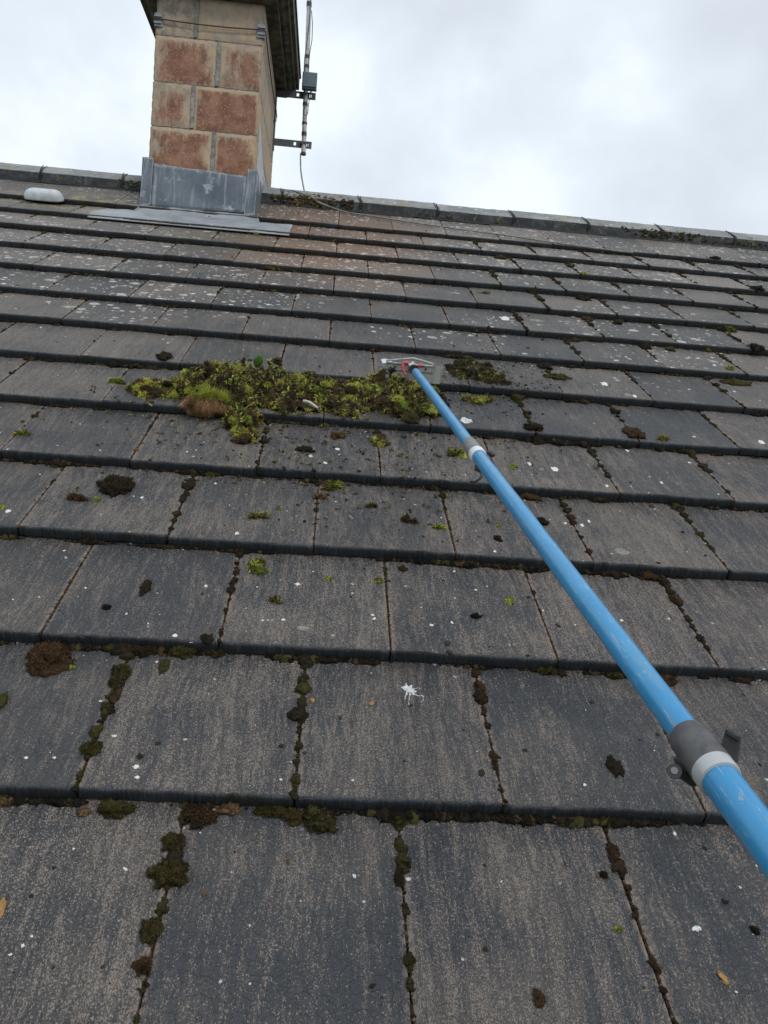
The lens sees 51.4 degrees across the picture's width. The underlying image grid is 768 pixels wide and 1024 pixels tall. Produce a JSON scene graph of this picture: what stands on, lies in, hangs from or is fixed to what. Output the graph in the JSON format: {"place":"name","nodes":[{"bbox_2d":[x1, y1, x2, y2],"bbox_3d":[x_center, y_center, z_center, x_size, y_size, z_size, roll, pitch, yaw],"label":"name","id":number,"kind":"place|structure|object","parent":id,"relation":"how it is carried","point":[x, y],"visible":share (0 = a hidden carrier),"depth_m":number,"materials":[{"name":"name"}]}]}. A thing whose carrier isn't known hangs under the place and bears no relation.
{"place":"outdoors","nodes":[
{"label":"outdoors","id":0,"kind":"place"},
{"bbox_2d":[0,0,767,235],"label":"sky","id":1,"kind":"structure","parent":0,"point":[652,112],"materials":[{"name":"white"}]},
{"label":"ground","id":2,"kind":"structure","parent":0,"visible":0},
{"bbox_2d":[0,162,767,1023],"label":"tiled roof","id":3,"kind":"structure","parent":2,"relation":"on","point":[264,932],"depth_m":1.47,"materials":[{"name":"tile"}]},
{"bbox_2d":[0,897,7,918],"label":"leaf","id":4,"kind":"object","parent":3,"relation":"on","point":[3,903],"visible":1,"depth_m":0.95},
{"bbox_2d":[0,692,8,707],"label":"moss cushion","id":5,"kind":"object","parent":3,"relation":"on","point":[3,699],"visible":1,"depth_m":1.23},
{"bbox_2d":[0,795,12,806],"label":"moss cushion","id":6,"kind":"object","parent":3,"relation":"on","point":[6,802],"visible":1,"depth_m":1.09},
{"bbox_2d":[12,429,31,435],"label":"moss clump","id":7,"kind":"object","parent":3,"relation":"on","point":[24,432],"visible":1,"depth_m":1.97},
{"bbox_2d":[24,188,63,202],"bbox_3d":[-1.790,-1.668,4.202,0.202,0.060,0.096,4,31,-4],"label":"roof vent","id":8,"kind":"object","parent":3,"relation":"on","point":[43,195],"visible":1,"depth_m":4.17,"materials":[{"name":"plastic"}]},
{"bbox_2d":[24,639,76,677],"bbox_3d":[-0.555,0.238,1.322,0.088,0.036,0.090,4,31,-4],"label":"moss cushion","id":9,"kind":"object","parent":3,"relation":"on","point":[47,658],"visible":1,"depth_m":1.32,"materials":[{"name":"plant"}]},
{"bbox_2d":[68,663,75,670],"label":"moss clump","id":10,"kind":"object","parent":3,"relation":"on","point":[71,667],"visible":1,"depth_m":1.32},
{"bbox_2d":[64,490,89,501],"bbox_3d":[-0.666,-0.033,1.744,0.060,0.026,0.039,4,31,-4],"label":"moss clump","id":11,"kind":"object","parent":3,"relation":"on","point":[75,496],"visible":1,"depth_m":1.74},
{"bbox_2d":[75,806,91,817],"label":"moss cushion","id":12,"kind":"object","parent":3,"relation":"on","point":[84,811],"visible":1,"depth_m":1.09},
{"bbox_2d":[78,740,102,755],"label":"moss cushion","id":13,"kind":"object","parent":3,"relation":"on","point":[94,747],"visible":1,"depth_m":1.16,"materials":[{"name":"plant"}]},
{"bbox_2d":[88,724,103,737],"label":"moss cushion","id":14,"kind":"object","parent":3,"relation":"on","point":[96,731],"visible":1,"depth_m":1.19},
{"bbox_2d":[91,497,101,501],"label":"moss clump","id":15,"kind":"object","parent":3,"relation":"on","point":[96,499],"visible":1,"depth_m":1.75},
{"bbox_2d":[101,604,110,609],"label":"moss cushion","id":16,"kind":"object","parent":3,"relation":"on","point":[106,607],"visible":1,"depth_m":1.44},
{"bbox_2d":[94,473,136,497],"bbox_3d":[-0.609,-0.064,1.800,0.100,0.035,0.103,4,31,-4],"label":"moss cushion","id":17,"kind":"object","parent":3,"relation":"on","point":[113,485],"visible":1,"depth_m":1.79,"materials":[{"name":"plant"}]},
{"bbox_2d":[96,797,136,819],"bbox_3d":[-0.366,0.405,1.094,0.058,0.021,0.034,4,31,-4],"label":"moss cushion","id":18,"kind":"object","parent":3,"relation":"on","point":[111,808],"visible":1,"depth_m":1.09,"materials":[{"name":"plant"}]},
{"bbox_2d":[109,687,123,703],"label":"moss cushion","id":19,"kind":"object","parent":3,"relation":"on","point":[116,697],"visible":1,"depth_m":1.26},
{"bbox_2d":[107,376,126,384],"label":"moss clump","id":20,"kind":"object","parent":3,"relation":"on","point":[115,380],"visible":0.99,"depth_m":2.30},
{"bbox_2d":[108,659,131,690],"bbox_3d":[-0.433,0.266,1.308,0.036,0.016,0.074,4,31,-4],"label":"moss cushion","id":21,"kind":"object","parent":3,"relation":"on","point":[122,669],"visible":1,"depth_m":1.31,"materials":[{"name":"plant"}]},
{"bbox_2d":[119,177,140,189],"bbox_3d":[-1.435,-1.918,4.671,0.217,0.062,0.113,4,31,-4],"label":"moss patch","id":22,"kind":"object","parent":3,"relation":"on","point":[135,182],"visible":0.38,"depth_m":4.64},
{"bbox_2d":[130,954,152,978],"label":"moss cushion","id":23,"kind":"object","parent":3,"relation":"on","point":[142,965],"visible":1,"depth_m":0.90,"materials":[{"name":"plant"}]},
{"bbox_2d":[139,579,151,596],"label":"moss cushion","id":24,"kind":"object","parent":3,"relation":"on","point":[145,587],"visible":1,"depth_m":1.50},
{"bbox_2d":[138,915,165,949],"bbox_3d":[-0.275,0.495,0.942,0.031,0.013,0.046,4,31,-4],"label":"moss cushion","id":25,"kind":"object","parent":3,"relation":"on","point":[151,929],"visible":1,"depth_m":0.94,"materials":[{"name":"plant"}]},
{"bbox_2d":[124,377,180,400],"bbox_3d":[-0.651,-0.357,2.263,0.180,0.054,0.171,4,31,-4],"label":"moss heap tail","id":26,"kind":"object","parent":3,"relation":"on","point":[147,388],"visible":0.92,"depth_m":2.23},
{"bbox_2d":[157,658,170,674],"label":"moss cushion","id":27,"kind":"object","parent":3,"relation":"on","point":[164,666],"visible":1,"depth_m":1.34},
{"bbox_2d":[156,351,173,362],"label":"moss cushion","id":28,"kind":"object","parent":3,"relation":"on","point":[164,356],"visible":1,"depth_m":2.46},
{"bbox_2d":[145,855,189,891],"bbox_3d":[-0.273,0.455,1.011,0.059,0.024,0.050,4,31,-4],"label":"moss cushion","id":29,"kind":"object","parent":3,"relation":"on","point":[167,871],"visible":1,"depth_m":1.01,"materials":[{"name":"plant"}]},
{"bbox_2d":[160,830,186,856],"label":"moss cushion","id":30,"kind":"object","parent":3,"relation":"on","point":[171,841],"visible":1,"depth_m":1.05,"materials":[{"name":"plant"}]},
{"bbox_2d":[165,645,196,659],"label":"moss cushion","id":31,"kind":"object","parent":3,"relation":"on","point":[182,652],"visible":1,"depth_m":1.37,"materials":[{"name":"plant"}]},
{"bbox_2d":[87,0,300,235],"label":"chimney","id":32,"kind":"object","parent":3,"relation":"on","point":[212,128],"visible":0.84,"depth_m":4.32,"materials":[{"name":"brick"}]},
{"bbox_2d":[154,12,276,120],"bbox_3d":[-0.972,-2.641,4.805,0.596,0.070,1.063,4,3,-4],"label":"lashing wire","id":33,"kind":"object","parent":32,"relation":"attached to","point":[260,29],"visible":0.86,"depth_m":4.29,"materials":[{"name":"metal"}]},
{"bbox_2d":[273,0,316,155],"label":"aerial mast","id":34,"kind":"object","parent":32,"relation":"attached to","point":[309,81],"visible":1,"depth_m":5.24,"materials":[{"name":"aluminium"},{"name":"galvanised steel"},{"name":"black plastic"}]},
{"bbox_2d":[182,801,218,830],"bbox_3d":[-0.254,0.416,1.101,0.053,0.019,0.052,4,31,-4],"label":"moss cushion","id":35,"kind":"object","parent":3,"relation":"on","point":[197,816],"visible":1,"depth_m":1.10,"materials":[{"name":"plant"}]},
{"bbox_2d":[178,385,231,419],"bbox_3d":[-0.483,-0.300,2.159,0.153,0.107,0.080,4,3,-4],"label":"moss mat","id":36,"kind":"object","parent":3,"relation":"on","point":[211,401],"visible":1,"depth_m":2.15,"materials":[{"name":"plant"}]},
{"bbox_2d":[200,633,213,644],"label":"moss cushion","id":37,"kind":"object","parent":3,"relation":"on","point":[208,639],"visible":1,"depth_m":1.38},
{"bbox_2d":[202,646,225,657],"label":"moss cushion","id":38,"kind":"object","parent":3,"relation":"on","point":[216,653],"visible":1,"depth_m":1.38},
{"bbox_2d":[214,802,243,815],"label":"moss cushion","id":39,"kind":"object","parent":3,"relation":"on","point":[231,808],"visible":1,"depth_m":1.11,"materials":[{"name":"plant"}]},
{"bbox_2d":[221,401,264,444],"bbox_3d":[-0.378,-0.243,2.112,0.121,0.091,0.194,4,31,-4],"label":"moss clump","id":40,"kind":"object","parent":3,"relation":"on","point":[243,424],"visible":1,"depth_m":2.10,"materials":[{"name":"plant"}]},
{"bbox_2d":[246,556,270,575],"bbox_3d":[-0.251,0.109,1.606,0.052,0.027,0.067,4,31,-4],"label":"moss clump","id":41,"kind":"object","parent":3,"relation":"on","point":[255,565],"visible":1,"depth_m":1.60,"materials":[{"name":"plant"}]},
{"bbox_2d":[247,509,270,520],"bbox_3d":[-0.274,0.008,1.751,0.056,0.023,0.040,4,31,-4],"label":"moss clump","id":42,"kind":"object","parent":3,"relation":"on","point":[255,515],"visible":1,"depth_m":1.75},
{"bbox_2d":[252,804,289,818],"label":"moss cushion","id":43,"kind":"object","parent":3,"relation":"on","point":[270,811],"visible":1,"depth_m":1.12,"materials":[{"name":"plant"}]},
{"bbox_2d":[267,594,284,605],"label":"moss clump","id":44,"kind":"object","parent":3,"relation":"on","point":[277,599],"visible":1,"depth_m":1.50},
{"bbox_2d":[280,806,305,827],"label":"moss cushion","id":45,"kind":"object","parent":3,"relation":"on","point":[294,817],"visible":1,"depth_m":1.11,"materials":[{"name":"plant"}]},
{"bbox_2d":[271,191,335,207],"bbox_3d":[-0.480,-1.856,4.745,0.386,0.070,0.123,4,31,-4],"label":"moss patch","id":46,"kind":"object","parent":3,"relation":"on","point":[305,199],"visible":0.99,"depth_m":4.71,"materials":[{"name":"plant"}]},
{"bbox_2d":[295,445,315,452],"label":"moss cushion","id":47,"kind":"object","parent":3,"relation":"on","point":[305,448],"visible":1,"depth_m":2.04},
{"bbox_2d":[291,190,328,205],"bbox_3d":[-0.436,-1.859,4.727,0.281,0.122,0.027,5,3,22],"label":"cable end","id":48,"kind":"object","parent":3,"relation":"on","point":[309,196],"visible":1,"depth_m":4.72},
{"bbox_2d":[170,354,450,423],"bbox_3d":[-0.209,-0.381,2.338,0.833,0.129,0.377,4,31,-4],"label":"moss heap","id":49,"kind":"object","parent":3,"relation":"on","point":[276,387],"visible":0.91,"depth_m":2.28,"materials":[{"name":"plant"}]},
{"bbox_2d":[254,353,262,367],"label":"leaf","id":50,"kind":"object","parent":49,"relation":"on","point":[258,360],"visible":0.99,"depth_m":2.36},
{"bbox_2d":[303,400,318,408],"bbox_3d":[-0.194,-0.292,2.164,0.072,0.039,0.027,6,3,40],"label":"feather","id":51,"kind":"object","parent":49,"relation":"on","point":[310,403],"visible":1,"depth_m":2.17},
{"bbox_2d":[311,491,328,499],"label":"moss clump","id":52,"kind":"object","parent":3,"relation":"on","point":[319,496],"visible":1,"depth_m":1.86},
{"bbox_2d":[302,803,338,834],"bbox_3d":[-0.089,0.427,1.112,0.055,0.021,0.049,4,31,-4],"label":"moss cushion","id":53,"kind":"object","parent":3,"relation":"on","point":[319,820],"visible":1,"depth_m":1.11,"materials":[{"name":"plant"}]},
{"bbox_2d":[325,575,332,580],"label":"moss clump","id":54,"kind":"object","parent":3,"relation":"on","point":[328,578],"visible":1,"depth_m":1.59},
{"bbox_2d":[320,478,346,490],"bbox_3d":[-0.120,-0.063,1.914,0.065,0.030,0.053,4,31,-4],"label":"moss clump","id":55,"kind":"object","parent":3,"relation":"on","point":[329,485],"visible":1,"depth_m":1.91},
{"bbox_2d":[329,430,346,439],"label":"moss clump","id":56,"kind":"object","parent":3,"relation":"on","point":[336,435],"visible":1,"depth_m":2.14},
{"bbox_2d":[319,195,361,212],"bbox_3d":[-0.262,-1.839,4.762,0.264,0.076,0.118,4,31,-4],"label":"moss patch","id":57,"kind":"object","parent":3,"relation":"on","point":[345,203],"visible":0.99,"depth_m":4.73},
{"bbox_2d":[364,502,377,507],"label":"moss clump","id":58,"kind":"object","parent":3,"relation":"on","point":[372,504],"visible":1,"depth_m":1.84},
{"bbox_2d":[373,576,383,583],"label":"moss clump","id":59,"kind":"object","parent":3,"relation":"on","point":[379,580],"visible":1,"depth_m":1.60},
{"bbox_2d":[369,432,391,448],"bbox_3d":[-0.010,-0.192,2.138,0.063,0.028,0.083,4,31,-4],"label":"moss clump","id":60,"kind":"object","parent":3,"relation":"on","point":[377,439],"visible":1,"depth_m":2.13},
{"bbox_2d":[0,198,767,1023],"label":"joint moss","id":61,"kind":"object","parent":3,"relation":"on","point":[300,714],"visible":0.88,"depth_m":1.68,"materials":[{"name":"plant"}]},
{"bbox_2d":[2,208,766,1001],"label":"moss crumbs","id":62,"kind":"object","parent":3,"relation":"on","point":[450,652],"visible":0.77,"depth_m":2.01,"materials":[{"name":"plant"}]},
{"bbox_2d":[392,867,403,889],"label":"moss cushion","id":63,"kind":"object","parent":3,"relation":"on","point":[398,878],"visible":1,"depth_m":1.04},
{"bbox_2d":[389,814,408,827],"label":"moss cushion","id":64,"kind":"object","parent":3,"relation":"on","point":[398,820],"visible":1,"depth_m":1.12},
{"bbox_2d":[398,564,407,571],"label":"moss cushion","id":65,"kind":"object","parent":3,"relation":"on","point":[402,568],"visible":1,"depth_m":1.65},
{"bbox_2d":[400,515,417,523],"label":"moss clump","id":66,"kind":"object","parent":3,"relation":"on","point":[406,518],"visible":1,"depth_m":1.79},
{"bbox_2d":[401,683,423,704],"bbox_3d":[0.048,0.305,1.342,0.038,0.004,0.058,4,31,-4],"label":"bird dropping","id":67,"kind":"object","parent":3,"relation":"on","point":[407,688],"visible":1,"depth_m":1.35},
{"bbox_2d":[432,522,447,529],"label":"moss clump","id":68,"kind":"object","parent":3,"relation":"on","point":[442,526],"visible":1,"depth_m":1.78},
{"bbox_2d":[446,446,463,456],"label":"moss clump","id":69,"kind":"object","parent":3,"relation":"on","point":[453,452],"visible":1,"depth_m":2.11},
{"bbox_2d":[458,445,467,459],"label":"moss clump","id":70,"kind":"object","parent":3,"relation":"on","point":[462,455],"visible":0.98,"depth_m":2.11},
{"bbox_2d":[460,417,472,422],"bbox_3d":[0.237,-0.263,2.290,0.038,0.003,0.046,4,31,-4],"label":"bird dropping","id":71,"kind":"object","parent":3,"relation":"on","point":[463,419],"visible":1,"depth_m":2.29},
{"bbox_2d":[300,153,633,253],"bbox_3d":[0.422,-1.896,4.851,1.941,0.195,1.242,4,31,-4],"label":"aerial cable","id":72,"kind":"object","parent":3,"relation":"on","point":[459,228],"visible":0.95,"depth_m":4.53,"materials":[{"name":"plastic"}]},
{"bbox_2d":[459,359,486,366],"bbox_3d":[0.303,-0.506,2.719,0.109,0.024,0.064,4,31,-4],"label":"moss clump","id":73,"kind":"object","parent":3,"relation":"on","point":[482,364],"visible":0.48,"depth_m":2.71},
{"bbox_2d":[444,358,507,385],"bbox_3d":[0.303,-0.465,2.630,0.205,0.056,0.234,4,31,-4],"label":"moss debris","id":74,"kind":"object","parent":3,"relation":"on","point":[469,368],"visible":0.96,"depth_m":2.62,"materials":[{"name":"plant"}]},
{"bbox_2d":[470,613,482,618],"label":"moss cushion","id":75,"kind":"object","parent":3,"relation":"on","point":[475,615],"visible":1,"depth_m":1.52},
{"bbox_2d":[460,393,493,403],"bbox_3d":[0.286,-0.343,2.448,0.114,0.033,0.066,4,31,-4],"label":"moss clump","id":76,"kind":"object","parent":3,"relation":"on","point":[482,399],"visible":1,"depth_m":2.45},
{"bbox_2d":[476,290,490,293],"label":"moss clump","id":77,"kind":"object","parent":3,"relation":"on","point":[485,292],"visible":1,"depth_m":3.50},
{"bbox_2d":[481,369,501,377],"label":"moss clump","id":78,"kind":"object","parent":3,"relation":"on","point":[493,374],"visible":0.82,"depth_m":2.60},
{"bbox_2d":[493,535,502,541],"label":"moss cushion","id":79,"kind":"object","parent":3,"relation":"on","point":[497,538],"visible":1,"depth_m":1.76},
{"bbox_2d":[494,254,506,258],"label":"moss cushion","id":80,"kind":"object","parent":3,"relation":"on","point":[500,256],"visible":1,"depth_m":4.12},
{"bbox_2d":[494,379,511,384],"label":"moss clump","id":81,"kind":"object","parent":3,"relation":"on","point":[505,381],"visible":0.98,"depth_m":2.56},
{"bbox_2d":[505,595,514,605],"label":"moss clump","id":82,"kind":"object","parent":3,"relation":"on","point":[509,601],"visible":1,"depth_m":1.58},
{"bbox_2d":[509,462,518,469],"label":"moss clump","id":83,"kind":"object","parent":3,"relation":"on","point":[512,465],"visible":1,"depth_m":2.08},
{"bbox_2d":[519,492,543,501],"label":"moss cushion","id":84,"kind":"object","parent":3,"relation":"on","point":[529,497],"visible":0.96,"depth_m":1.96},
{"bbox_2d":[522,421,543,431],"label":"moss cushion","id":85,"kind":"object","parent":3,"relation":"on","point":[534,426],"visible":1,"depth_m":2.27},
{"bbox_2d":[530,436,546,444],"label":"moss cushion","id":86,"kind":"object","parent":3,"relation":"on","point":[538,441],"visible":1,"depth_m":2.25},
{"bbox_2d":[532,987,546,1007],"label":"moss cushion","id":87,"kind":"object","parent":3,"relation":"on","point":[539,1000],"visible":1,"depth_m":0.92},
{"bbox_2d":[537,516,549,525],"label":"moss cushion","id":88,"kind":"object","parent":3,"relation":"on","point":[543,521],"visible":0.84,"depth_m":1.85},
{"bbox_2d":[536,362,552,369],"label":"moss cushion","id":89,"kind":"object","parent":3,"relation":"on","point":[546,365],"visible":0.97,"depth_m":2.77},
{"bbox_2d":[536,666,558,675],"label":"moss cushion","id":90,"kind":"object","parent":3,"relation":"on","point":[549,670],"visible":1,"depth_m":1.42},
{"bbox_2d":[542,372,572,379],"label":"moss cushion","id":91,"kind":"object","parent":3,"relation":"on","point":[556,376],"visible":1,"depth_m":2.67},
{"bbox_2d":[557,668,567,677],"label":"moss cushion","id":92,"kind":"object","parent":3,"relation":"on","point":[562,673],"visible":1,"depth_m":1.43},
{"bbox_2d":[569,337,581,341],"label":"moss cushion","id":93,"kind":"object","parent":3,"relation":"on","point":[574,339],"visible":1,"depth_m":3.06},
{"bbox_2d":[385,357,767,879],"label":"scraper pole","id":94,"kind":"object","parent":3,"relation":"on","point":[705,760],"visible":1,"depth_m":0.73,"materials":[{"name":"blue plastic"}]},
{"bbox_2d":[574,295,592,300],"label":"moss cushion","id":95,"kind":"object","parent":3,"relation":"on","point":[583,297],"visible":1,"depth_m":3.59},
{"bbox_2d":[581,316,592,321],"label":"moss cushion","id":96,"kind":"object","parent":3,"relation":"on","point":[589,318],"visible":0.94,"depth_m":3.32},
{"bbox_2d":[598,870,608,878],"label":"moss cushion","id":97,"kind":"object","parent":3,"relation":"on","point":[603,874],"visible":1,"depth_m":1.08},
{"bbox_2d":[606,841,615,853],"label":"moss cushion","id":98,"kind":"object","parent":3,"relation":"on","point":[608,844],"visible":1,"depth_m":1.12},
{"bbox_2d":[605,671,624,679],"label":"moss cushion","id":99,"kind":"object","parent":3,"relation":"on","point":[614,675],"visible":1,"depth_m":1.43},
{"bbox_2d":[605,754,625,777],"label":"moss cushion","id":100,"kind":"object","parent":3,"relation":"on","point":[614,767],"visible":1,"depth_m":1.23,"materials":[{"name":"plant"}]},
{"bbox_2d":[612,925,622,932],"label":"moss clump","id":101,"kind":"object","parent":3,"relation":"on","point":[616,929],"visible":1,"depth_m":1.01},
{"bbox_2d":[613,319,622,324],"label":"moss cushion","id":102,"kind":"object","parent":3,"relation":"on","point":[618,322],"visible":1,"depth_m":3.32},
{"bbox_2d":[621,425,645,439],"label":"moss cushion","id":103,"kind":"object","parent":3,"relation":"on","point":[634,433],"visible":1,"depth_m":2.30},
{"bbox_2d":[638,342,653,350],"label":"moss cushion","id":104,"kind":"object","parent":3,"relation":"on","point":[644,345],"visible":1,"depth_m":3.06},
{"bbox_2d":[620,226,706,242],"bbox_3d":[1.715,-1.697,4.893,0.548,0.076,0.036,4,3,-4],"label":"moss patch","id":105,"kind":"object","parent":3,"relation":"on","point":[668,234],"visible":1,"depth_m":4.88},
{"bbox_2d":[657,433,670,440],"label":"moss clump","id":106,"kind":"object","parent":3,"relation":"on","point":[663,437],"visible":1,"depth_m":2.30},
{"bbox_2d":[660,674,678,686],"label":"moss cushion","id":107,"kind":"object","parent":3,"relation":"on","point":[670,680],"visible":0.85,"depth_m":1.43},
{"bbox_2d":[665,346,675,351],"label":"moss cushion","id":108,"kind":"object","parent":3,"relation":"on","point":[670,348],"visible":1,"depth_m":3.07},
{"bbox_2d":[692,925,701,931],"bbox_3d":[0.398,0.530,1.017,0.013,0.003,0.009,4,31,-4],"label":"bird dropping","id":109,"kind":"object","parent":3,"relation":"on","point":[696,928],"visible":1,"depth_m":1.02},
{"bbox_2d":[717,969,728,985],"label":"leaf","id":110,"kind":"object","parent":3,"relation":"on","point":[723,977],"visible":1,"depth_m":0.96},
{"bbox_2d":[726,365,734,369],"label":"moss clump","id":111,"kind":"object","parent":3,"relation":"on","point":[728,367],"visible":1,"depth_m":2.90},
{"bbox_2d":[725,325,737,332],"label":"moss cushion","id":112,"kind":"object","parent":3,"relation":"on","point":[731,329],"visible":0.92,"depth_m":3.37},
{"bbox_2d":[719,378,753,385],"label":"moss cushion","id":113,"kind":"object","parent":3,"relation":"on","point":[735,382],"visible":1,"depth_m":2.81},
{"bbox_2d":[713,240,766,250],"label":"moss patch","id":114,"kind":"object","parent":3,"relation":"on","point":[741,243],"visible":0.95,"depth_m":4.92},
{"bbox_2d":[749,925,760,934],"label":"moss cushion","id":115,"kind":"object","parent":3,"relation":"on","point":[755,930],"visible":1,"depth_m":1.02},
{"bbox_2d":[748,343,764,351],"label":"moss cushion","id":116,"kind":"object","parent":3,"relation":"on","point":[756,347],"visible":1,"depth_m":3.12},
{"bbox_2d":[750,285,765,290],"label":"moss cushion","id":117,"kind":"object","parent":3,"relation":"on","point":[759,288],"visible":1,"depth_m":3.99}
]}

